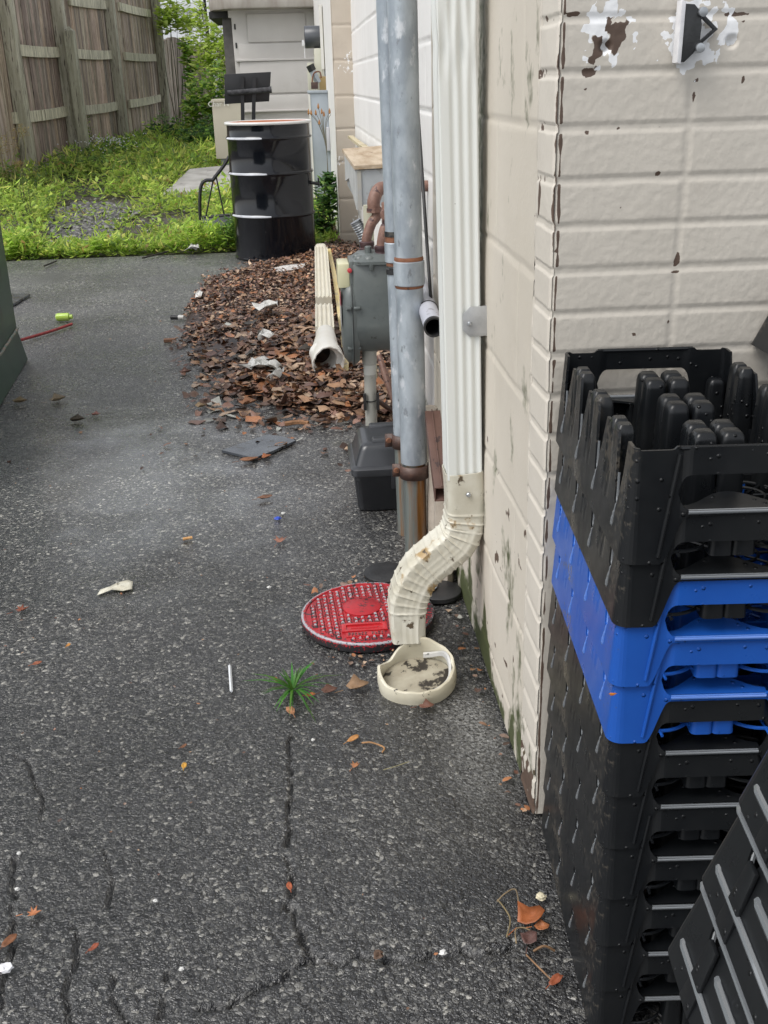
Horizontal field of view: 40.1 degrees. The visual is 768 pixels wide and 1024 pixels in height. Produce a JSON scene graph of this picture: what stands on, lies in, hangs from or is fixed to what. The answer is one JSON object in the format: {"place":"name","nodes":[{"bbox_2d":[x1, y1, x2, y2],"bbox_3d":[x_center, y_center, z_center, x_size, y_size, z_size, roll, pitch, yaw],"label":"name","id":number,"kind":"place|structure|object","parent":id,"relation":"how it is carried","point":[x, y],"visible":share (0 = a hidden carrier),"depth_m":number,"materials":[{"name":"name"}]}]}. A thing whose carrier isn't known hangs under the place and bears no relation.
{"place":"outdoors","nodes":[
{"label":"outdoors","id":0,"kind":"place"},
{"bbox_2d":[11,294,29,304],"bbox_3d":[-2.163,-1.238,6.131,0.148,0.012,0.339,-3,22,-4],"label":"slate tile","id":1,"kind":"object","parent":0,"point":[17,298],"visible":0.62,"depth_m":6.15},
{"bbox_2d":[163,165,230,201],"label":"path","id":2,"kind":"structure","parent":0,"point":[192,179],"depth_m":10.90,"materials":[{"name":"concrete"}]},
{"bbox_2d":[0,143,554,260],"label":"ground","id":3,"kind":"structure","parent":0,"point":[110,198],"depth_m":9.39,"materials":[{"name":"plant"}]},
{"bbox_2d":[0,123,28,195],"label":"dried weed","id":4,"kind":"object","parent":3,"relation":"on","point":[19,164],"visible":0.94,"depth_m":10.11,"materials":[{"name":"green plant"}]},
{"bbox_2d":[0,158,44,201],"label":"weed clump","id":5,"kind":"object","parent":3,"relation":"on","point":[12,166],"visible":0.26,"depth_m":10.49,"materials":[{"name":"green plant"}]},
{"bbox_2d":[20,160,35,226],"bbox_3d":[-2.940,-2.621,8.721,0.124,0.558,0.145,-3,22,-4],"label":"tall weed","id":6,"kind":"object","parent":3,"relation":"on","point":[27,193],"visible":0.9,"depth_m":8.70,"materials":[{"name":"green plant"}]},
{"bbox_2d":[0,0,171,178],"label":"board fence","id":7,"kind":"object","parent":3,"relation":"on","point":[67,67],"visible":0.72,"depth_m":13.13,"materials":[{"name":"brown wood"}]},
{"bbox_2d":[4,187,195,254],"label":"gravel","id":8,"kind":"structure","parent":3,"relation":"on","point":[76,228],"depth_m":9.11,"materials":[{"name":"gravel"}]},
{"bbox_2d":[62,135,164,175],"bbox_3d":[-3.373,-4.463,13.127,1.171,0.356,3.334,-3,22,-4],"label":"weed clump","id":9,"kind":"object","parent":3,"relation":"on","point":[122,147],"visible":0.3,"depth_m":13.21,"materials":[{"name":"green plant"}]},
{"bbox_2d":[155,109,169,132],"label":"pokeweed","id":10,"kind":"object","parent":3,"relation":"on","point":[158,117],"visible":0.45,"depth_m":16.53,"materials":[{"name":"green plant"}]},
{"bbox_2d":[0,119,339,260],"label":"weeds","id":11,"kind":"object","parent":3,"relation":"on","point":[168,162],"visible":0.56,"depth_m":9.60,"materials":[{"name":"green plant"}]},
{"bbox_2d":[57,133,146,152],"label":"white flowers","id":12,"kind":"object","parent":11,"relation":"on","point":[113,138],"visible":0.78,"depth_m":13.28,"materials":[{"name":"plant"}]},
{"bbox_2d":[164,37,193,124],"bbox_3d":[-3.794,-7.840,19.397,0.066,1.653,1.640,1,22,8],"label":"picket fence","id":13,"kind":"object","parent":3,"relation":"on","point":[169,53],"visible":0.34,"depth_m":19.10,"materials":[{"name":"grey wood"}]},
{"bbox_2d":[144,112,214,144],"bbox_3d":[-2.784,-5.488,15.160,0.926,0.519,2.424,-13,25,-26],"label":"vine shrub","id":14,"kind":"object","parent":3,"relation":"on","point":[202,129],"visible":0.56,"depth_m":14.76,"materials":[{"name":"green plant"}]},
{"bbox_2d":[153,0,207,124],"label":"vine shrub","id":15,"kind":"object","parent":3,"relation":"on","point":[166,20],"visible":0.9,"depth_m":17.68,"materials":[{"name":"green plant"}]},
{"bbox_2d":[176,34,199,114],"bbox_3d":[-3.165,-6.979,17.307,0.417,1.614,0.666,-3,22,-4],"label":"leafy vine","id":16,"kind":"object","parent":3,"relation":"on","point":[186,52],"visible":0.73,"depth_m":17.15,"materials":[{"name":"green plant"}]},
{"bbox_2d":[160,0,222,45],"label":"white house","id":17,"kind":"structure","parent":3,"relation":"on","point":[176,34],"depth_m":29.68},
{"bbox_2d":[179,59,225,131],"bbox_3d":[-2.605,-6.092,15.685,0.751,1.200,1.162,16,28,37],"label":"vine shrub","id":18,"kind":"object","parent":3,"relation":"on","point":[190,105],"visible":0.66,"depth_m":15.51,"materials":[{"name":"green plant"}]},
{"bbox_2d":[183,0,225,98],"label":"vine shrub","id":19,"kind":"object","parent":3,"relation":"on","point":[218,43],"visible":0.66,"depth_m":16.45,"materials":[{"name":"green plant"}]},
{"bbox_2d":[190,44,225,122],"bbox_3d":[-3.218,-8.294,20.514,1.112,1.576,0.066,-14,26,-28],"label":"picket fence","id":20,"kind":"object","parent":3,"relation":"on","point":[197,76],"visible":0.02,"depth_m":20.26,"materials":[{"name":"brown wood"}]},
{"bbox_2d":[203,0,218,98],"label":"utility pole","id":21,"kind":"object","parent":3,"relation":"on","point":[205,3],"visible":0.1,"depth_m":18.77,"materials":[{"name":"brown wood"}]},
{"bbox_2d":[210,214,234,251],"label":"weed","id":22,"kind":"object","parent":3,"relation":"on","point":[230,233],"visible":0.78,"depth_m":7.74,"materials":[{"name":"green plant"}]},
{"bbox_2d":[208,99,240,164],"bbox_3d":[-1.762,-4.317,12.003,0.384,0.735,0.530,-3,22,-4],"label":"beige cabinet","id":23,"kind":"object","parent":3,"relation":"on","point":[222,111],"visible":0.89,"depth_m":11.72,"materials":[{"name":"paint"}]},
{"bbox_2d":[198,72,271,228],"bbox_3d":[-1.141,-2.687,8.020,0.640,1.212,0.256,-3,22,-4],"label":"equipment stand","id":24,"kind":"object","parent":3,"relation":"on","point":[243,88],"visible":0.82,"depth_m":7.79,"materials":[{"name":"black metal"}]},
{"bbox_2d":[209,0,313,123],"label":"storage shed","id":25,"kind":"structure","parent":3,"relation":"on","point":[263,35],"depth_m":12.38,"materials":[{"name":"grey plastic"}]},
{"bbox_2d":[308,104,330,194],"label":"dried flower stalks","id":26,"kind":"object","parent":3,"relation":"on","point":[322,126],"visible":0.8,"depth_m":8.43,"materials":[{"name":"yellow"}]},
{"bbox_2d":[313,171,337,234],"bbox_3d":[-0.455,-2.330,8.062,0.320,0.526,0.466,3,23,10],"label":"shrub","id":27,"kind":"object","parent":3,"relation":"on","point":[327,179],"visible":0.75,"depth_m":7.98,"materials":[{"name":"green plant"}]},
{"bbox_2d":[0,247,661,1023],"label":"asphalt","id":28,"kind":"structure","parent":0,"point":[366,857],"depth_m":1.95,"materials":[{"name":"asphalt"}]},
{"bbox_2d":[0,962,13,973],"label":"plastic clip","id":29,"kind":"object","parent":28,"relation":"on","point":[6,967],"visible":1,"depth_m":1.46,"materials":[{"name":"white"}]},
{"bbox_2d":[0,934,16,948],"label":"fallen leaf","id":30,"kind":"object","parent":28,"relation":"on","point":[9,939],"visible":1,"depth_m":1.51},
{"bbox_2d":[0,224,27,404],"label":"waste container","id":31,"kind":"object","parent":28,"relation":"on","point":[13,358],"visible":1,"depth_m":4.50,"materials":[{"name":"green paint"}]},
{"bbox_2d":[4,396,26,403],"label":"fallen leaf","id":32,"kind":"object","parent":28,"relation":"on","point":[19,399],"visible":1,"depth_m":4.11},
{"bbox_2d":[16,906,40,915],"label":"fallen leaf","id":33,"kind":"object","parent":28,"relation":"on","point":[33,912],"visible":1,"depth_m":1.56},
{"bbox_2d":[21,323,72,340],"bbox_3d":[-1.680,-0.900,5.262,0.022,0.015,0.374,8,24,23],"label":"red rod","id":34,"kind":"object","parent":28,"relation":"on","point":[46,332],"visible":0.98,"depth_m":5.24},
{"bbox_2d":[43,393,65,402],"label":"fallen leaf","id":35,"kind":"object","parent":28,"relation":"on","point":[56,397],"visible":1,"depth_m":4.12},
{"bbox_2d":[55,313,72,320],"bbox_3d":[-1.685,-1.027,5.545,0.089,0.042,0.045,-3,22,-4],"label":"green canister","id":36,"kind":"object","parent":28,"relation":"on","point":[63,316],"visible":1,"depth_m":5.53,"materials":[{"name":"plastic"}]},
{"bbox_2d":[70,414,84,420],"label":"fallen leaf","id":37,"kind":"object","parent":28,"relation":"on","point":[77,417],"visible":1,"depth_m":3.87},
{"bbox_2d":[85,942,98,953],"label":"fallen leaf","id":38,"kind":"object","parent":28,"relation":"on","point":[94,946],"visible":1,"depth_m":1.49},
{"bbox_2d":[97,580,132,594],"bbox_3d":[-0.658,0.177,2.572,0.089,0.014,0.061,-9,23,-16],"label":"rag","id":39,"kind":"object","parent":28,"relation":"on","point":[125,585],"visible":1,"depth_m":2.56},
{"bbox_2d":[142,250,168,258],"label":"twig","id":40,"kind":"object","parent":28,"relation":"on","point":[155,254],"visible":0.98,"depth_m":7.55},
{"bbox_2d":[164,338,175,342],"bbox_3d":[-1.022,-0.819,5.026,0.057,0.024,0.019,-2,22,0],"label":"wood chip","id":41,"kind":"object","parent":28,"relation":"on","point":[167,340],"visible":0.85,"depth_m":5.02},
{"bbox_2d":[170,315,184,319],"bbox_3d":[-1.079,-1.016,5.498,0.070,0.024,0.024,2,23,9],"label":"dead battery","id":42,"kind":"object","parent":28,"relation":"on","point":[177,317],"visible":1,"depth_m":5.49,"materials":[{"name":"black metal"}]},
{"bbox_2d":[228,664,232,692],"bbox_3d":[-0.315,0.341,2.162,0.006,0.006,0.102,-5,23,-8],"label":"white stick","id":43,"kind":"object","parent":28,"relation":"on","point":[230,678],"visible":1,"depth_m":2.16,"materials":[{"name":"white"}]},
{"bbox_2d":[236,456,257,461],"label":"fallen leaf","id":44,"kind":"object","parent":28,"relation":"on","point":[248,458],"visible":1,"depth_m":3.40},
{"bbox_2d":[222,434,295,459],"bbox_3d":[-0.412,-0.220,3.529,0.147,0.008,0.222,16,28,36],"label":"slate tile","id":45,"kind":"object","parent":28,"relation":"on","point":[254,448],"visible":1,"depth_m":3.51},
{"bbox_2d":[4,255,529,1009],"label":"leaf crumbs","id":46,"kind":"object","parent":28,"relation":"on","point":[214,399],"visible":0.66,"depth_m":3.98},
{"bbox_2d":[224,119,319,260],"bbox_3d":[-0.760,-2.243,7.318,0.627,0.898,0.592,-3,22,-4],"label":"steel drum","id":47,"kind":"object","parent":28,"relation":"on","point":[272,182],"visible":0.94,"depth_m":7.10,"materials":[{"name":"black paint"}]},
{"bbox_2d":[159,226,392,471],"bbox_3d":[-0.728,-1.231,5.955,1.454,0.127,6.037,-3,22,-4],"label":"leaf pile","id":48,"kind":"object","parent":28,"relation":"on","point":[236,292],"visible":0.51,"depth_m":4.89,"materials":[{"name":"plant"}]},
{"bbox_2d":[239,396,256,404],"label":"fallen leaf","id":49,"kind":"object","parent":48,"relation":"on","point":[249,401],"visible":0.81,"depth_m":4.01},
{"bbox_2d":[236,356,282,369],"bbox_3d":[-0.495,-0.612,4.314,0.194,0.038,0.159,2,23,10],"label":"paper scrap","id":50,"kind":"object","parent":48,"relation":"on","point":[261,362],"visible":0.99,"depth_m":4.29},
{"bbox_2d":[252,300,277,310],"bbox_3d":[-0.586,-1.042,5.292,0.130,0.037,0.213,6,24,19],"label":"paper scrap","id":51,"kind":"object","parent":48,"relation":"on","point":[267,304],"visible":1,"depth_m":5.26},
{"bbox_2d":[257,328,274,339],"bbox_3d":[-0.520,-0.783,4.652,0.077,0.036,0.183,-3,22,-4],"label":"paper scrap","id":52,"kind":"object","parent":48,"relation":"on","point":[266,334],"visible":1,"depth_m":4.61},
{"bbox_2d":[266,367,283,379],"bbox_3d":[-0.427,-0.549,4.154,0.040,0.037,0.168,6,23,17],"label":"paper scrap","id":53,"kind":"object","parent":48,"relation":"on","point":[276,372],"visible":1,"depth_m":4.14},
{"bbox_2d":[275,263,304,271],"bbox_3d":[-0.610,-1.548,6.661,0.320,0.015,0.170,-16,26,-32],"label":"white strip","id":54,"kind":"object","parent":48,"relation":"on","point":[288,267],"visible":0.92,"depth_m":6.66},
{"bbox_2d":[309,243,344,372],"bbox_3d":[-0.333,-1.145,5.530,0.140,0.133,2.998,-3,22,-3],"label":"fallen downspout","id":55,"kind":"object","parent":48,"relation":"on","point":[326,348],"visible":0.97,"depth_m":4.68,"materials":[{"name":"beige paint"}]},
{"bbox_2d":[328,248,348,370],"bbox_3d":[-0.256,-1.147,5.614,0.037,0.073,3.071,-3,22,-3],"label":"yellow strip","id":56,"kind":"object","parent":48,"relation":"on","point":[337,294],"visible":0.45,"depth_m":5.59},
{"bbox_2d":[363,205,376,377],"bbox_3d":[-0.051,-0.801,4.003,0.043,0.708,0.038,-3,22,-4],"label":"pale pipe","id":57,"kind":"object","parent":48,"relation":"on","point":[366,215],"visible":0.14,"depth_m":3.87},
{"bbox_2d":[377,354,392,413],"bbox_3d":[0.018,-0.440,3.744,0.105,0.204,0.216,-3,22,-4],"label":"brace rod","id":58,"kind":"object","parent":48,"relation":"on","point":[385,375],"visible":0.52,"depth_m":3.76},
{"bbox_2d":[244,660,334,721],"bbox_3d":[-0.166,0.330,2.107,0.231,0.056,0.180,19,30,40],"label":"grass tuft","id":59,"kind":"object","parent":28,"relation":"on","point":[292,683],"visible":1,"depth_m":2.11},
{"bbox_2d":[286,706,294,716],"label":"fallen leaf","id":60,"kind":"object","parent":28,"relation":"on","point":[289,710],"visible":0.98,"depth_m":2.04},
{"bbox_2d":[284,420,308,425],"bbox_3d":[-0.310,-0.317,3.745,0.089,0.020,0.029,-3,22,-4],"label":"wood chip","id":61,"kind":"object","parent":28,"relation":"on","point":[294,422],"visible":0.98,"depth_m":3.74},
{"bbox_2d":[315,684,337,694],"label":"fallen leaf","id":62,"kind":"object","parent":28,"relation":"on","point":[327,688],"visible":0.98,"depth_m":2.10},
{"bbox_2d":[344,734,358,743],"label":"fallen leaf","id":63,"kind":"object","parent":28,"relation":"on","point":[353,737],"visible":1,"depth_m":1.95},
{"bbox_2d":[335,674,368,692],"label":"fallen leaf","id":64,"kind":"object","parent":28,"relation":"on","point":[355,682],"visible":1,"depth_m":2.12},
{"bbox_2d":[301,582,434,652],"bbox_3d":[-0.036,0.232,2.380,0.302,0.027,0.302,-3,22,-4],"label":"access cover","id":65,"kind":"object","parent":28,"relation":"on","point":[354,617],"visible":0.78,"depth_m":2.35,"materials":[{"name":"red paint"}]},
{"bbox_2d":[348,422,396,510],"bbox_3d":[0.002,-0.139,3.051,0.203,0.203,0.250,-3,22,-4],"label":"tool box","id":66,"kind":"object","parent":28,"relation":"on","point":[371,458],"visible":0.51,"depth_m":2.96,"materials":[{"name":"black plastic"}]},
{"bbox_2d":[362,741,384,752],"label":"dry stalk","id":67,"kind":"object","parent":28,"relation":"on","point":[383,750],"visible":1,"depth_m":1.93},
{"bbox_2d":[373,949,383,959],"bbox_3d":[-0.008,0.614,1.462,0.015,0.014,0.012,16,28,37],"label":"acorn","id":68,"kind":"object","parent":28,"relation":"on","point":[378,953],"visible":1,"depth_m":1.46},
{"bbox_2d":[364,562,398,582],"bbox_3d":[0.006,0.151,2.592,0.112,0.012,0.112,-3,22,-4],"label":"rubber disc","id":69,"kind":"object","parent":28,"relation":"on","point":[382,572],"visible":0.6,"depth_m":2.59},
{"bbox_2d":[376,0,404,535],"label":"thin steel pipe","id":70,"kind":"object","parent":28,"relation":"on","point":[392,440],"visible":0.37,"depth_m":2.52,"materials":[{"name":"grey metal"}]},
{"bbox_2d":[387,0,428,552],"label":"steel pipe","id":71,"kind":"object","parent":28,"relation":"on","point":[409,275],"visible":0.97,"depth_m":2.42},
{"bbox_2d":[377,637,456,705],"bbox_3d":[0.065,0.319,2.110,0.160,0.066,0.147,-8,30,-2],"label":"basin","id":72,"kind":"object","parent":28,"relation":"on","point":[416,674],"visible":1,"depth_m":2.12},
{"bbox_2d":[410,699,433,707],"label":"fallen leaf","id":73,"kind":"object","parent":28,"relation":"on","point":[426,704],"visible":1,"depth_m":2.04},
{"bbox_2d":[425,405,453,581],"bbox_3d":[0.132,-0.074,2.641,0.056,0.387,0.473,-2,22,-2],"label":"steel channel","id":74,"kind":"object","parent":28,"relation":"on","point":[434,487],"visible":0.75,"depth_m":2.51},
{"bbox_2d":[429,580,460,603],"bbox_3d":[0.130,0.189,2.488,0.104,0.014,0.104,-3,22,-4],"label":"rubber disc","id":75,"kind":"object","parent":28,"relation":"on","point":[444,592],"visible":0.63,"depth_m":2.47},
{"bbox_2d":[497,899,510,936],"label":"dry stalk","id":76,"kind":"object","parent":28,"relation":"on","point":[509,917],"visible":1,"depth_m":1.52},
{"bbox_2d":[497,888,518,901],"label":"dry stalk","id":77,"kind":"object","parent":28,"relation":"on","point":[501,896],"visible":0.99,"depth_m":1.56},
{"bbox_2d":[508,901,544,935],"bbox_3d":[0.206,0.583,1.509,0.041,0.016,0.066,7,24,20],"label":"fallen leaf","id":78,"kind":"object","parent":28,"relation":"on","point":[528,915],"visible":1,"depth_m":1.52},
{"bbox_2d":[520,930,536,952],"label":"fallen leaf","id":79,"kind":"object","parent":28,"relation":"on","point":[529,937],"visible":1,"depth_m":1.48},
{"bbox_2d":[526,919,549,929],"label":"fallen leaf","id":80,"kind":"object","parent":28,"relation":"on","point":[540,924],"visible":1,"depth_m":1.51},
{"bbox_2d":[526,954,550,978],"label":"dry stalk","id":81,"kind":"object","parent":28,"relation":"on","point":[538,966],"visible":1,"depth_m":1.44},
{"bbox_2d":[313,0,767,813],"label":"masonry building","id":82,"kind":"structure","parent":28,"relation":"on","point":[623,180],"depth_m":1.44,"materials":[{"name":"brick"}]},
{"bbox_2d":[302,5,325,89],"bbox_3d":[-0.616,-4.038,9.187,0.195,0.687,0.502,-3,22,-4],"label":"meter panel","id":83,"kind":"object","parent":82,"relation":"attached to","point":[314,37],"visible":0.9,"depth_m":9.11,"materials":[{"name":"beige metal"}]},
{"bbox_2d":[307,90,332,205],"bbox_3d":[-0.549,-3.119,9.060,0.168,0.946,0.360,-3,22,-4],"label":"electrical cabinet","id":84,"kind":"object","parent":82,"relation":"attached to","point":[319,155],"visible":0.76,"depth_m":8.93,"materials":[{"name":"white plastic"}]},
{"bbox_2d":[348,135,368,146],"bbox_3d":[-0.109,-1.991,5.769,0.049,0.047,3.427,-3,22,-3],"label":"bent strip","id":85,"kind":"object","parent":82,"relation":"attached to","point":[356,141],"visible":0.33,"depth_m":6.46,"materials":[{"name":"yellow wood"}]},
{"bbox_2d":[342,146,383,209],"bbox_3d":[-0.043,-1.418,4.423,0.218,0.179,0.962,-3,22,-4],"label":"wall box","id":86,"kind":"object","parent":82,"relation":"attached to","point":[363,171],"visible":0.62,"depth_m":4.01,"materials":[{"name":"grey paint"}]},
{"bbox_2d":[351,218,363,241],"bbox_3d":[-0.091,-1.114,4.197,0.086,0.113,0.050,-3,22,-4],"label":"flexible conduit","id":87,"kind":"object","parent":86,"relation":"hanging from","point":[357,225],"visible":0.56,"depth_m":4.17,"materials":[{"name":"metal"}]},
{"bbox_2d":[336,180,427,425],"bbox_3d":[0.013,-0.664,3.524,0.330,0.834,0.274,-3,22,-4],"label":"gas meter","id":88,"kind":"object","parent":82,"relation":"attached to","point":[362,282],"visible":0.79,"depth_m":3.40,"materials":[{"name":"grey paint"}]},
{"bbox_2d":[419,276,439,336],"bbox_3d":[0.079,-0.653,2.818,0.046,0.145,1.024,-3,22,-3],"label":"plastic pipe","id":89,"kind":"object","parent":82,"relation":"attached to","point":[429,313],"visible":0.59,"depth_m":2.42,"materials":[{"name":"white plastic"}]},
{"bbox_2d":[420,124,438,310],"bbox_3d":[0.098,-0.949,2.705,0.050,0.755,0.782,-1,22,1],"label":"black cable","id":90,"kind":"object","parent":82,"relation":"attached to","point":[426,232],"visible":0.56,"depth_m":2.59,"materials":[{"name":"rubber"}]},
{"bbox_2d":[387,0,486,644],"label":"downspout","id":91,"kind":"object","parent":82,"relation":"attached to","point":[430,561],"visible":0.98,"depth_m":1.94,"materials":[{"name":"white paint"}]},
{"bbox_2d":[672,0,717,63],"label":"pipe bracket","id":92,"kind":"object","parent":82,"relation":"attached to","point":[688,42],"visible":1,"depth_m":1.29,"materials":[{"name":"metal"}]},
{"bbox_2d":[536,892,546,900],"bbox_3d":[0.233,0.569,1.561,0.014,0.009,0.014,10,25,26],"label":"cream scrap","id":93,"kind":"object","parent":28,"relation":"on","point":[540,896],"visible":1,"depth_m":1.56,"materials":[{"name":"paper"}]},
{"bbox_2d":[533,945,554,951],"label":"dry stalk","id":94,"kind":"object","parent":28,"relation":"on","point":[543,946],"visible":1,"depth_m":1.46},
{"bbox_2d":[545,973,563,988],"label":"fallen leaf","id":95,"kind":"object","parent":28,"relation":"on","point":[556,978],"visible":1,"depth_m":1.42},
{"bbox_2d":[542,797,688,1023],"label":"bottle crate","id":96,"kind":"object","parent":28,"relation":"on","point":[613,1007],"visible":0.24,"depth_m":1.34,"materials":[{"name":"black plastic"}]},
{"bbox_2d":[543,759,723,991],"bbox_3d":[0.374,0.456,1.483,0.237,0.126,0.428,-2,22,0],"label":"bottle crate","id":97,"kind":"object","parent":96,"relation":"on","point":[612,968],"visible":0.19,"depth_m":1.31,"materials":[{"name":"black plastic"}]},
{"bbox_2d":[544,716,742,945],"bbox_3d":[0.371,0.388,1.455,0.237,0.126,0.428,-2,22,0],"label":"bottle crate","id":98,"kind":"object","parent":97,"relation":"on","point":[615,922],"visible":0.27,"depth_m":1.28,"materials":[{"name":"black plastic"}]},
{"bbox_2d":[547,681,746,899],"bbox_3d":[0.371,0.320,1.426,0.237,0.126,0.428,-2,22,0],"label":"bottle crate","id":99,"kind":"object","parent":98,"relation":"on","point":[619,874],"visible":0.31,"depth_m":1.25,"materials":[{"name":"black plastic"}]},
{"bbox_2d":[547,636,761,848],"bbox_3d":[0.367,0.252,1.400,0.237,0.126,0.428,-2,22,0],"label":"bottle crate","id":100,"kind":"object","parent":99,"relation":"on","point":[620,823],"visible":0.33,"depth_m":1.22,"materials":[{"name":"black plastic"}]},
{"bbox_2d":[548,585,767,797],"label":"bottle crate","id":101,"kind":"object","parent":100,"relation":"on","point":[625,770],"visible":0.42,"depth_m":1.20,"materials":[{"name":"black plastic"}]},
{"bbox_2d":[551,546,767,743],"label":"bottle crate","id":102,"kind":"object","parent":101,"relation":"on","point":[626,715],"visible":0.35,"depth_m":1.17,"materials":[{"name":"blue plastic"}]},
{"bbox_2d":[552,484,767,686],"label":"bottle crate","id":103,"kind":"object","parent":102,"relation":"on","point":[630,657],"visible":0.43,"depth_m":1.14,"materials":[{"name":"blue plastic"}]},
{"bbox_2d":[554,402,767,627],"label":"bottle crate","id":104,"kind":"object","parent":103,"relation":"on","point":[634,596],"visible":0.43,"depth_m":1.11,"materials":[{"name":"black plastic"}]},
{"bbox_2d":[556,346,767,564],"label":"bottle crate","id":105,"kind":"object","parent":104,"relation":"on","point":[661,459],"visible":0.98,"depth_m":1.21,"materials":[{"name":"black plastic"}]},
{"bbox_2d":[668,881,753,1023],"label":"bottle crate","id":106,"kind":"object","parent":28,"relation":"on","point":[709,987],"visible":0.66,"depth_m":0.74,"materials":[{"name":"black plastic"}]},
{"bbox_2d":[702,805,767,1023],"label":"bottle crate","id":107,"kind":"object","parent":106,"relation":"on","point":[735,879],"visible":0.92,"depth_m":0.70,"materials":[{"name":"black plastic"}]},
{"bbox_2d":[739,750,767,866],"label":"bottle crate","id":108,"kind":"object","parent":107,"relation":"on","point":[753,801],"visible":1,"depth_m":0.71,"materials":[{"name":"black plastic"}]},
{"bbox_3d":[0.671,-0.036,1.306,0.237,0.126,0.428,-4,22,-5],"label":"bottle crate","id":109,"kind":"object","parent":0,"visible":0},
{"bbox_2d":[751,316,767,353],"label":"bottle crate","id":110,"kind":"object","parent":109,"relation":"on","point":[760,341],"visible":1,"depth_m":1.43,"materials":[{"name":"black plastic"}]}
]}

